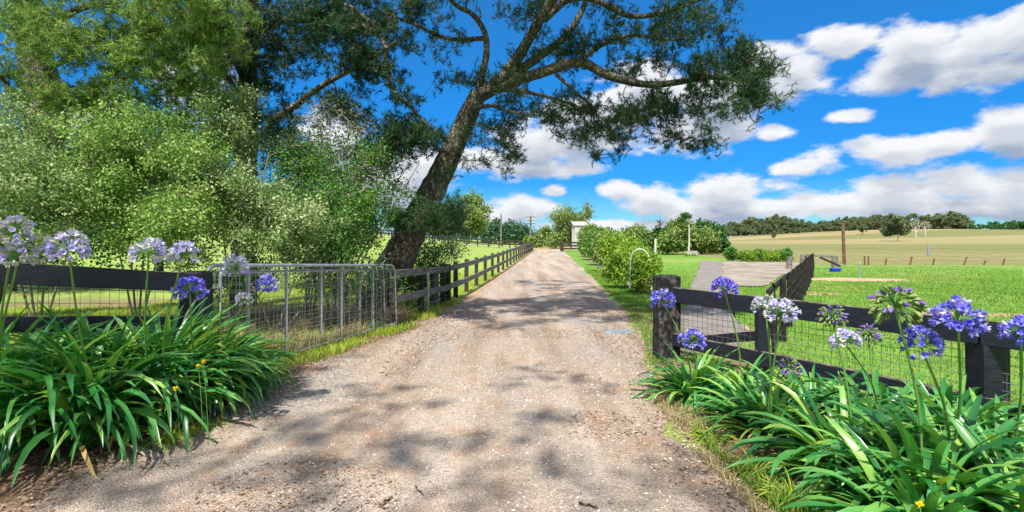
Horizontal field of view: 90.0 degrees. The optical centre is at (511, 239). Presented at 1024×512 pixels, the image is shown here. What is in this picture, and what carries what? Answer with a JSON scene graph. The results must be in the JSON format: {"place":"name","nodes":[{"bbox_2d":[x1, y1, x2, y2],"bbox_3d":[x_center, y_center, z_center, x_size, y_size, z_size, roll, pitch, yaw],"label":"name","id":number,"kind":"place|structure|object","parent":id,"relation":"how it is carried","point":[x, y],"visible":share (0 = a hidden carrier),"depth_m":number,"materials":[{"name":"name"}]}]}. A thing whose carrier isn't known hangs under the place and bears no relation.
{"place":"outdoors","nodes":[
{"label":"outdoors","id":0,"kind":"place"},
{"bbox_2d":[0,303,412,352],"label":"tall grass","id":1,"kind":"structure","parent":0,"point":[101,311],"depth_m":10.79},
{"bbox_2d":[89,271,500,324],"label":"pasture grass","id":2,"kind":"structure","parent":0,"point":[461,292],"depth_m":14.18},
{"bbox_2d":[21,250,752,511],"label":"driveway","id":3,"kind":"structure","parent":0,"point":[540,275],"depth_m":4.15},
{"bbox_2d":[132,446,162,459],"bbox_3d":[-2.692,1.567,3.777,0.305,0.031,0.066,0,0,29],"label":"bark piece","id":4,"kind":"object","parent":3,"relation":"on","point":[146,452],"visible":0.89,"depth_m":3.75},
{"bbox_2d":[131,414,205,455],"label":"grass tuft","id":5,"kind":"object","parent":3,"relation":"on","point":[167,439],"visible":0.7,"depth_m":4.01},
{"bbox_2d":[189,414,228,431],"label":"grass tuft","id":6,"kind":"object","parent":3,"relation":"on","point":[209,425],"visible":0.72,"depth_m":4.36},
{"bbox_2d":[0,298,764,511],"bbox_3d":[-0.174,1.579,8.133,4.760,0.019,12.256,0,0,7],"label":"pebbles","id":7,"kind":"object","parent":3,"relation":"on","point":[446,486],"visible":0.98,"depth_m":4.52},
{"bbox_2d":[0,306,848,511],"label":"leaf litter","id":8,"kind":"object","parent":3,"relation":"on","point":[758,453],"visible":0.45,"depth_m":3.83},
{"bbox_2d":[603,329,631,333],"bbox_3d":[1.822,1.585,8.839,0.510,0.030,0.395,0,0,0],"label":"flat stone","id":9,"kind":"object","parent":3,"relation":"on","point":[617,331],"visible":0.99,"depth_m":8.79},
{"bbox_2d":[0,216,1023,511],"bbox_3d":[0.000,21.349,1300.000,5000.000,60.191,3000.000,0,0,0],"label":"ground","id":10,"kind":"structure","parent":0,"point":[978,248],"depth_m":20.95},
{"bbox_2d":[1,299,112,401],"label":"agapanthus","id":11,"kind":"object","parent":10,"relation":"on","point":[10,327],"visible":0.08,"depth_m":4.25,"materials":[{"name":"green plant"}]},
{"bbox_2d":[11,425,126,491],"bbox_3d":[-3.271,1.575,3.841,0.247,0.012,1.295,0,0,-3],"label":"stick","id":12,"kind":"object","parent":10,"relation":"on","point":[28,479],"visible":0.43,"depth_m":3.45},
{"bbox_2d":[0,215,158,478],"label":"agapanthus","id":13,"kind":"object","parent":10,"relation":"on","point":[12,246],"visible":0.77,"depth_m":3.57,"materials":[{"name":"green plant"}]},
{"bbox_2d":[0,107,166,291],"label":"green tree","id":14,"kind":"object","parent":10,"relation":"on","point":[41,256],"visible":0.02,"depth_m":15.77,"materials":[{"name":"green plant"}]},
{"bbox_2d":[0,85,171,334],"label":"silver shrub","id":15,"kind":"object","parent":10,"relation":"on","point":[15,186],"visible":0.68,"depth_m":7.33,"materials":[{"name":"green plant"}]},
{"bbox_2d":[2,296,193,396],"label":"agapanthus","id":16,"kind":"object","parent":10,"relation":"on","point":[83,322],"visible":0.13,"depth_m":4.38,"materials":[{"name":"green plant"}]},
{"bbox_2d":[0,262,212,346],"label":"timber fence","id":17,"kind":"object","parent":10,"relation":"on","point":[48,275],"visible":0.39,"depth_m":4.95,"materials":[{"name":"black paint"}]},
{"bbox_2d":[206,263,385,353],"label":"farm gate","id":18,"kind":"structure","parent":17,"relation":"attached to","point":[211,267],"depth_m":7.57,"materials":[{"name":"metal"}]},
{"bbox_2d":[211,264,397,360],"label":"farm gate","id":19,"kind":"structure","parent":17,"relation":"attached to","point":[286,281],"depth_m":7.25,"materials":[{"name":"metal"}]},
{"bbox_2d":[1,307,223,439],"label":"agapanthus","id":20,"kind":"object","parent":10,"relation":"on","point":[51,343],"visible":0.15,"depth_m":4.09,"materials":[{"name":"green plant"}]},
{"bbox_2d":[0,228,239,488],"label":"agapanthus","id":21,"kind":"object","parent":10,"relation":"on","point":[51,248],"visible":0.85,"depth_m":3.70,"materials":[{"name":"green plant"}]},
{"bbox_2d":[5,92,261,315],"bbox_3d":[-5.571,-0.254,7.955,3.173,3.820,2.714,0,0,0],"label":"silver shrub","id":22,"kind":"object","parent":10,"relation":"on","point":[160,220],"visible":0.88,"depth_m":7.49,"materials":[{"name":"green plant"}]},
{"bbox_2d":[0,0,267,302],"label":"pine tree","id":23,"kind":"object","parent":10,"relation":"on","point":[37,34],"visible":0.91,"depth_m":8.39,"materials":[{"name":"green plant"}]},
{"bbox_2d":[47,69,260,270],"bbox_3d":[-12.348,-1.990,17.451,6.891,7.552,7.396,0,0,0],"label":"green tree","id":24,"kind":"object","parent":10,"relation":"on","point":[161,268],"visible":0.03,"depth_m":16.57,"materials":[{"name":"green plant"}]},
{"bbox_2d":[33,301,276,417],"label":"agapanthus","id":25,"kind":"object","parent":10,"relation":"on","point":[156,324],"visible":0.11,"depth_m":4.76,"materials":[{"name":"green plant"}]},
{"bbox_2d":[23,236,287,471],"bbox_3d":[-3.104,0.780,4.452,1.933,1.618,2.097,0,0,0],"label":"agapanthus","id":26,"kind":"object","parent":10,"relation":"on","point":[137,248],"visible":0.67,"depth_m":4.04,"materials":[{"name":"green plant"}]},
{"bbox_2d":[54,293,257,398],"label":"agapanthus","id":27,"kind":"object","parent":10,"relation":"on","point":[187,315],"visible":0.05,"depth_m":5.11,"materials":[{"name":"green plant"}]},
{"bbox_2d":[89,275,303,431],"bbox_3d":[-3.062,0.931,4.965,1.924,1.315,1.821,0,0,16],"label":"agapanthus","id":28,"kind":"object","parent":10,"relation":"on","point":[184,282],"visible":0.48,"depth_m":4.63,"materials":[{"name":"green plant"}]},
{"bbox_2d":[149,253,301,412],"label":"agapanthus","id":29,"kind":"object","parent":10,"relation":"on","point":[267,279],"visible":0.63,"depth_m":4.86,"materials":[{"name":"green plant"}]},
{"bbox_2d":[153,77,364,321],"bbox_3d":[-4.207,-0.562,8.119,3.251,4.436,2.402,0,0,25],"label":"silver shrub","id":30,"kind":"object","parent":10,"relation":"on","point":[249,193],"visible":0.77,"depth_m":8.02,"materials":[{"name":"green plant"}]},
{"bbox_2d":[201,240,406,333],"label":"twiggy shrub","id":31,"kind":"object","parent":10,"relation":"on","point":[317,281],"visible":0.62,"depth_m":8.38,"materials":[{"name":"green plant"}]},
{"bbox_2d":[213,301,416,355],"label":"dry grass","id":32,"kind":"structure","parent":10,"relation":"on","point":[304,344],"depth_m":8.90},
{"bbox_2d":[170,0,462,306],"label":"pine tree","id":33,"kind":"object","parent":10,"relation":"on","point":[358,56],"visible":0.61,"depth_m":10.25,"materials":[{"name":"green plant"}]},
{"bbox_2d":[257,133,388,286],"bbox_3d":[-6.504,-0.846,16.824,4.902,5.556,5.115,0,0,-35],"label":"green tree","id":34,"kind":"object","parent":10,"relation":"on","point":[289,275],"visible":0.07,"depth_m":16.67,"materials":[{"name":"green plant"}]},
{"bbox_2d":[251,85,419,314],"bbox_3d":[-3.199,-0.667,9.774,3.005,4.656,1.849,0,0,0],"label":"silver shrub","id":35,"kind":"object","parent":10,"relation":"on","point":[351,129],"visible":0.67,"depth_m":9.73,"materials":[{"name":"green plant"}]},
{"bbox_2d":[246,127,427,317],"bbox_3d":[-3.074,-0.271,9.245,3.109,3.855,2.581,0,0,0],"label":"green shrub","id":36,"kind":"object","parent":10,"relation":"on","point":[364,196],"visible":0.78,"depth_m":9.18,"materials":[{"name":"green plant"}]},
{"bbox_2d":[260,297,463,373],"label":"fence line grass","id":37,"kind":"structure","parent":10,"relation":"on","point":[329,349],"depth_m":7.97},
{"bbox_2d":[378,204,405,232],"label":"tree","id":38,"kind":"object","parent":10,"relation":"on","point":[393,217],"visible":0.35,"depth_m":108.06,"materials":[{"name":"green plant"}]},
{"bbox_2d":[333,232,471,305],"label":"green shrub","id":39,"kind":"object","parent":10,"relation":"on","point":[434,257],"visible":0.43,"depth_m":12.31,"materials":[{"name":"green plant"}]},
{"bbox_2d":[430,265,438,306],"bbox_3d":[-1.860,1.208,12.300,0.210,1.185,0.220,0,0,0],"label":"strainer post","id":40,"kind":"object","parent":10,"relation":"on","point":[435,284],"visible":0.5,"depth_m":12.21,"materials":[{"name":"grey wood"}]},
{"bbox_2d":[359,228,520,247],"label":"paddock rail fence","id":41,"kind":"object","parent":10,"relation":"on","point":[477,242],"visible":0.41,"depth_m":71.86,"materials":[{"name":"brown wood"}]},
{"bbox_2d":[365,229,526,246],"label":"paddock rail fence","id":42,"kind":"object","parent":10,"relation":"on","point":[461,237],"visible":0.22,"depth_m":80.86,"materials":[{"name":"brown wood"}]},
{"bbox_2d":[389,242,533,326],"bbox_3d":[0.211,1.006,33.904,0.387,1.594,49.420,0,0,5],"label":"rail fence","id":43,"kind":"object","parent":10,"relation":"on","point":[420,293],"visible":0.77,"depth_m":12.85,"materials":[{"name":"brown wood"}]},
{"bbox_2d":[455,186,493,243],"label":"pine tree","id":44,"kind":"object","parent":10,"relation":"on","point":[477,218],"visible":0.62,"depth_m":90.96,"materials":[{"name":"green plant"}]},
{"bbox_2d":[479,221,498,242],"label":"pine","id":45,"kind":"object","parent":10,"relation":"on","point":[487,232],"visible":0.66,"depth_m":138.78,"materials":[{"name":"green plant"}]},
{"bbox_2d":[485,216,504,242],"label":"pine","id":46,"kind":"object","parent":10,"relation":"on","point":[494,230],"visible":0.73,"depth_m":138.92,"materials":[{"name":"green plant"}]},
{"bbox_2d":[494,222,513,242],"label":"pine","id":47,"kind":"object","parent":10,"relation":"on","point":[504,227],"visible":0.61,"depth_m":138.44,"materials":[{"name":"green plant"}]},
{"bbox_2d":[502,215,519,242],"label":"pine","id":48,"kind":"object","parent":10,"relation":"on","point":[512,227],"visible":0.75,"depth_m":138.71,"materials":[{"name":"green plant"}]},
{"bbox_2d":[511,221,529,244],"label":"pine","id":49,"kind":"object","parent":10,"relation":"on","point":[518,229],"visible":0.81,"depth_m":138.56,"materials":[{"name":"green plant"}]},
{"bbox_2d":[521,223,534,242],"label":"pine","id":50,"kind":"object","parent":10,"relation":"on","point":[527,230],"visible":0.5,"depth_m":138.73,"materials":[{"name":"green plant"}]},
{"bbox_2d":[527,233,544,247],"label":"bush","id":51,"kind":"object","parent":10,"relation":"on","point":[537,240],"visible":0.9,"depth_m":79.56,"materials":[{"name":"green plant"}]},
{"bbox_2d":[536,225,553,245],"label":"bush","id":52,"kind":"object","parent":10,"relation":"on","point":[546,229],"visible":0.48,"depth_m":83.70,"materials":[{"name":"green plant"}]},
{"bbox_2d":[305,0,799,311],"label":"pine tree","id":53,"kind":"object","parent":10,"relation":"on","point":[413,227],"visible":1,"depth_m":9.57,"materials":[{"name":"green plant"}]},
{"bbox_2d":[540,197,595,248],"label":"willow tree","id":54,"kind":"object","parent":10,"relation":"on","point":[563,216],"visible":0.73,"depth_m":69.39,"materials":[{"name":"green plant"}]},
{"bbox_2d":[560,242,577,250],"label":"end rail fence","id":55,"kind":"object","parent":10,"relation":"on","point":[562,246],"visible":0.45,"depth_m":54.83,"materials":[{"name":"brown wood"}]},
{"bbox_2d":[571,222,587,249],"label":"iron shed","id":56,"kind":"structure","parent":10,"relation":"on","point":[576,226],"depth_m":63.13,"materials":[{"name":"white metal"}]},
{"bbox_2d":[581,225,611,265],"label":"berry bush","id":57,"kind":"object","parent":10,"relation":"on","point":[592,230],"visible":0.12,"depth_m":29.92,"materials":[{"name":"green plant"}]},
{"bbox_2d":[588,226,623,268],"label":"berry bush","id":58,"kind":"object","parent":10,"relation":"on","point":[594,253],"visible":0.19,"depth_m":24.86,"materials":[{"name":"green plant"}]},
{"bbox_2d":[579,254,652,291],"bbox_3d":[5.953,1.422,32.887,1.802,0.349,34.990,0,0,4],"label":"mulch bed","id":59,"kind":"object","parent":10,"relation":"on","point":[591,260],"visible":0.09,"depth_m":19.86,"materials":[{"name":"brown soil"}]},
{"bbox_2d":[576,222,590,254],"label":"berry bush","id":60,"kind":"object","parent":59,"relation":"on","point":[580,248],"visible":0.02,"depth_m":41.87,"materials":[{"name":"green plant"}]},
{"bbox_2d":[578,221,600,259],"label":"berry bush","id":61,"kind":"object","parent":59,"relation":"on","point":[584,234],"visible":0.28,"depth_m":35.84,"materials":[{"name":"green plant"}]},
{"bbox_2d":[591,226,625,266],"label":"berry bush","id":62,"kind":"object","parent":59,"relation":"on","point":[607,243],"visible":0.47,"depth_m":21.31,"materials":[{"name":"green plant"}]},
{"bbox_2d":[614,232,649,280],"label":"berry bush","id":63,"kind":"object","parent":59,"relation":"on","point":[633,242],"visible":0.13,"depth_m":19.37,"materials":[{"name":"green plant"}]},
{"bbox_2d":[596,244,646,287],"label":"berry bush","id":64,"kind":"object","parent":10,"relation":"on","point":[612,272],"visible":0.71,"depth_m":16.64,"materials":[{"name":"green plant"}]},
{"bbox_2d":[619,222,658,251],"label":"evergreen tree","id":65,"kind":"object","parent":10,"relation":"on","point":[638,232],"visible":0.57,"depth_m":47.21,"materials":[{"name":"green plant"}]},
{"bbox_2d":[620,246,664,293],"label":"berry bush","id":66,"kind":"object","parent":10,"relation":"on","point":[642,266],"visible":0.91,"depth_m":15.05,"materials":[{"name":"green plant"}]},
{"bbox_2d":[586,270,716,363],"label":"verge grass","id":67,"kind":"structure","parent":10,"relation":"on","point":[624,291],"depth_m":11.21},
{"bbox_2d":[650,225,668,249],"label":"evergreen tree","id":68,"kind":"object","parent":10,"relation":"on","point":[656,230],"visible":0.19,"depth_m":55.73,"materials":[{"name":"green plant"}]},
{"bbox_2d":[652,226,692,254],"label":"evergreen tree","id":69,"kind":"object","parent":10,"relation":"on","point":[669,241],"visible":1,"depth_m":45.36,"materials":[{"name":"green plant"}]},
{"bbox_2d":[665,217,695,235],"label":"evergreen tree","id":70,"kind":"object","parent":10,"relation":"on","point":[682,226],"visible":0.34,"depth_m":57.33,"materials":[{"name":"green plant"}]},
{"bbox_2d":[624,288,741,415],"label":"agapanthus","id":71,"kind":"object","parent":10,"relation":"on","point":[679,382],"visible":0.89,"depth_m":5.01,"materials":[{"name":"green plant"}]},
{"bbox_2d":[676,211,692,251],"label":"wind bent tree","id":72,"kind":"object","parent":10,"relation":"on","point":[684,217],"visible":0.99,"depth_m":44.42,"materials":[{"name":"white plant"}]},
{"bbox_2d":[687,225,722,253],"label":"evergreen tree","id":73,"kind":"object","parent":10,"relation":"on","point":[709,240],"visible":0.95,"depth_m":46.24,"materials":[{"name":"green plant"}]},
{"bbox_2d":[694,218,727,233],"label":"evergreen tree","id":74,"kind":"object","parent":10,"relation":"on","point":[699,224],"visible":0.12,"depth_m":59.50,"materials":[{"name":"green plant"}]},
{"bbox_2d":[649,391,774,511],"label":"verge tufts","id":75,"kind":"object","parent":10,"relation":"on","point":[748,495],"visible":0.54,"depth_m":4.42,"materials":[{"name":"green plant"}]},
{"bbox_2d":[684,421,739,450],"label":"grass tuft","id":76,"kind":"object","parent":10,"relation":"on","point":[718,438],"visible":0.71,"depth_m":4.05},
{"bbox_2d":[680,261,747,354],"bbox_3d":[8.033,1.505,20.779,1.441,0.154,30.099,0,0,21],"label":"gravel pad","id":77,"kind":"object","parent":10,"relation":"on","point":[708,273],"visible":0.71,"depth_m":11.02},
{"bbox_2d":[707,230,730,252],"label":"evergreen tree","id":78,"kind":"object","parent":10,"relation":"on","point":[725,243],"visible":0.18,"depth_m":49.23,"materials":[{"name":"green plant"}]},
{"bbox_2d":[721,245,738,260],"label":"hedge bush","id":79,"kind":"object","parent":10,"relation":"on","point":[730,253],"visible":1,"depth_m":34.38,"materials":[{"name":"green plant"}]},
{"bbox_2d":[681,276,807,416],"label":"agapanthus","id":80,"kind":"object","parent":10,"relation":"on","point":[727,282],"visible":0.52,"depth_m":4.84,"materials":[{"name":"green plant"}]},
{"bbox_2d":[742,248,759,261],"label":"hedge bush","id":81,"kind":"object","parent":10,"relation":"on","point":[751,254],"visible":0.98,"depth_m":34.32,"materials":[{"name":"green plant"}]},
{"bbox_2d":[743,221,758,235],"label":"gum tree","id":82,"kind":"object","parent":10,"relation":"on","point":[751,232],"visible":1,"depth_m":426.40,"materials":[{"name":"green plant"}]},
{"bbox_2d":[722,446,794,482],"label":"grass tuft","id":83,"kind":"object","parent":10,"relation":"on","point":[769,463],"visible":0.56,"depth_m":3.49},
{"bbox_2d":[721,261,799,285],"bbox_3d":[12.649,1.491,25.295,4.649,0.148,18.209,0,0,24],"label":"concrete pad","id":84,"kind":"object","parent":10,"relation":"on","point":[741,273],"visible":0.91,"depth_m":24.71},
{"bbox_2d":[786,254,840,268],"bbox_3d":[15.816,1.179,26.867,2.706,0.902,0.605,0,0,0],"label":"yard fence","id":85,"kind":"object","parent":84,"relation":"on","point":[834,262],"visible":0.83,"depth_m":26.87,"materials":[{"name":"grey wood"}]},
{"bbox_2d":[683,420,847,511],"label":"verge weeds","id":86,"kind":"object","parent":10,"relation":"on","point":[777,502],"visible":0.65,"depth_m":3.23,"materials":[{"name":"green plant"}]},
{"bbox_2d":[759,223,771,234],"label":"gum tree","id":87,"kind":"object","parent":10,"relation":"on","point":[765,228],"visible":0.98,"depth_m":427.58,"materials":[{"name":"green plant"}]},
{"bbox_2d":[759,250,775,260],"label":"hedge bush","id":88,"kind":"object","parent":10,"relation":"on","point":[768,255],"visible":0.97,"depth_m":34.29,"materials":[{"name":"green plant"}]},
{"bbox_2d":[676,294,873,456],"bbox_3d":[2.086,1.012,4.211,1.360,1.159,1.391,0,0,-35],"label":"agapanthus","id":89,"kind":"object","parent":10,"relation":"on","point":[744,403],"visible":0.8,"depth_m":4.12,"materials":[{"name":"green plant"}]},
{"bbox_2d":[777,247,793,261],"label":"hedge bush","id":90,"kind":"object","parent":10,"relation":"on","point":[786,253],"visible":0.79,"depth_m":34.29,"materials":[{"name":"green plant"}]},
{"bbox_2d":[746,465,832,511],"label":"grass tuft","id":91,"kind":"object","parent":10,"relation":"on","point":[789,482],"visible":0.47,"depth_m":3.11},
{"bbox_2d":[766,252,814,352],"bbox_3d":[8.371,1.141,14.679,0.172,1.218,18.758,0,0,32],"label":"post and wire fence","id":92,"kind":"object","parent":10,"relation":"on","point":[799,277],"visible":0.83,"depth_m":9.38,"materials":[{"name":"grey wood"}]},
{"bbox_2d":[793,220,804,232],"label":"gum tree","id":93,"kind":"object","parent":10,"relation":"on","point":[798,226],"visible":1,"depth_m":426.90,"materials":[{"name":"green plant"}]},
{"bbox_2d":[581,266,1023,402],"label":"meadow grass","id":94,"kind":"structure","parent":10,"relation":"on","point":[970,290],"depth_m":14.71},
{"bbox_2d":[737,357,899,420],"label":"agapanthus","id":95,"kind":"object","parent":10,"relation":"on","point":[791,366],"visible":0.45,"depth_m":4.37,"materials":[{"name":"green plant"}]},
{"bbox_2d":[645,275,1023,419],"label":"timber fence","id":96,"kind":"object","parent":10,"relation":"on","point":[987,361],"visible":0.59,"depth_m":5.19,"materials":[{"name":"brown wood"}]},
{"bbox_2d":[841,223,845,263],"bbox_3d":[20.726,0.318,32.000,0.268,2.717,0.200,0,0,0],"label":"timber pole","id":97,"kind":"object","parent":10,"relation":"on","point":[843,241],"visible":0.79,"depth_m":31.93,"materials":[{"name":"brown wood"}]},
{"bbox_2d":[724,303,982,504],"bbox_3d":[2.208,1.002,3.390,1.622,1.179,1.540,0,0,0],"label":"agapanthus","id":98,"kind":"object","parent":10,"relation":"on","point":[785,424],"visible":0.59,"depth_m":3.44,"materials":[{"name":"green plant"}]},
{"bbox_2d":[871,217,882,228],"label":"gum tree","id":99,"kind":"object","parent":10,"relation":"on","point":[877,223],"visible":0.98,"depth_m":426.81,"materials":[{"name":"green plant"}]},
{"bbox_2d":[781,323,976,437],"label":"agapanthus","id":100,"kind":"object","parent":10,"relation":"on","point":[852,338],"visible":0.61,"depth_m":3.98,"materials":[{"name":"green plant"}]},
{"bbox_2d":[767,284,1023,511],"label":"agapanthus","id":101,"kind":"object","parent":10,"relation":"on","point":[907,440],"visible":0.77,"depth_m":2.81,"materials":[{"name":"green plant"}]},
{"bbox_2d":[879,213,911,240],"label":"gum tree","id":102,"kind":"object","parent":10,"relation":"on","point":[896,224],"visible":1,"depth_m":204.25,"materials":[{"name":"green plant"}]},
{"bbox_2d":[779,415,1023,511],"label":"agapanthus","id":103,"kind":"object","parent":10,"relation":"on","point":[908,495],"visible":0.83,"depth_m":2.72,"materials":[{"name":"green plant"}]},
{"bbox_2d":[794,294,1023,506],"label":"agapanthus","id":104,"kind":"object","parent":10,"relation":"on","point":[958,322],"visible":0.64,"depth_m":2.83,"materials":[{"name":"green plant"}]},
{"bbox_2d":[839,248,1023,264],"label":"paddock wire fence","id":105,"kind":"object","parent":10,"relation":"on","point":[868,260],"visible":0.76,"depth_m":30.49,"materials":[{"name":"metal"}]},
{"bbox_2d":[849,397,1023,511],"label":"agapanthus","id":106,"kind":"object","parent":10,"relation":"on","point":[971,438],"visible":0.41,"depth_m":2.79,"materials":[{"name":"green plant"}]},
{"bbox_2d":[852,366,1023,438],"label":"agapanthus","id":107,"kind":"object","parent":10,"relation":"on","point":[946,389],"visible":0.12,"depth_m":3.78,"materials":[{"name":"green plant"}]},
{"bbox_2d":[857,314,1023,462],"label":"agapanthus","id":108,"kind":"object","parent":10,"relation":"on","point":[1014,324],"visible":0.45,"depth_m":3.45,"materials":[{"name":"green plant"}]},
{"bbox_2d":[939,214,954,228],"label":"gum tree","id":109,"kind":"object","parent":10,"relation":"on","point":[948,219],"visible":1,"depth_m":429.21,"materials":[{"name":"green plant"}]},
{"bbox_2d":[998,222,1018,229],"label":"gum tree","id":110,"kind":"object","parent":10,"relation":"on","point":[1011,226],"visible":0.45,"depth_m":452.09,"materials":[{"name":"green plant"}]},
{"bbox_2d":[0,0,1023,239],"label":"sky","id":111,"kind":"structure","parent":0,"point":[902,107],"materials":[{"name":"blue"}]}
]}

